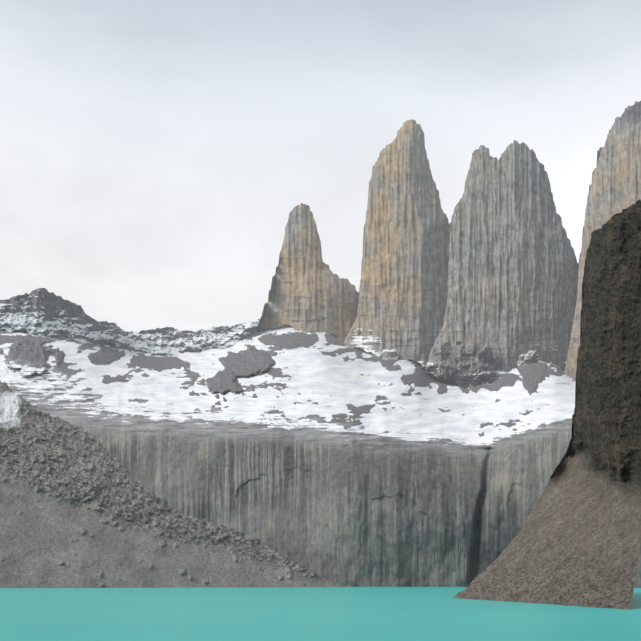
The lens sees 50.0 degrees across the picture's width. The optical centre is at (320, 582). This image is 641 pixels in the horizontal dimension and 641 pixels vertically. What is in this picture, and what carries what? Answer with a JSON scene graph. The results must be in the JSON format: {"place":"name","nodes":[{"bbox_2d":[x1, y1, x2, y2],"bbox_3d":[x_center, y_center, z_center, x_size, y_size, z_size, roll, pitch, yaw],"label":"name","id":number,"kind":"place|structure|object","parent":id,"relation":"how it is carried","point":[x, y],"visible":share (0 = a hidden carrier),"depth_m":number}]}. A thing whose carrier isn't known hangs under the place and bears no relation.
{"place":"outdoors","nodes":[
{"label":"outdoors","id":0,"kind":"place"},
{"bbox_2d":[0,381,350,587],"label":"scree slope","id":1,"kind":"structure","parent":0,"point":[79,508],"depth_m":444.17},
{"bbox_2d":[0,587,640,640],"bbox_3d":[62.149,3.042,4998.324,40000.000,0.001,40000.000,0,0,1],"label":"lake water","id":2,"kind":"structure","parent":0,"point":[266,614],"depth_m":61.24},
{"bbox_2d":[453,200,640,609],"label":"rock outcrop","id":3,"kind":"object","parent":2,"relation":"in","point":[576,541],"visible":0.94,"depth_m":129.68},
{"bbox_2d":[0,0,640,332],"label":"sky","id":4,"kind":"structure","parent":0,"point":[157,156]},
{"label":"lake bed","id":5,"kind":"structure","parent":0,"visible":0},
{"bbox_2d":[0,101,640,587],"bbox_3d":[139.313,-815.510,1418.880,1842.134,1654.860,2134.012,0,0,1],"label":"mountain","id":6,"kind":"structure","parent":5,"relation":"on","point":[402,417],"depth_m":1158.53}
]}

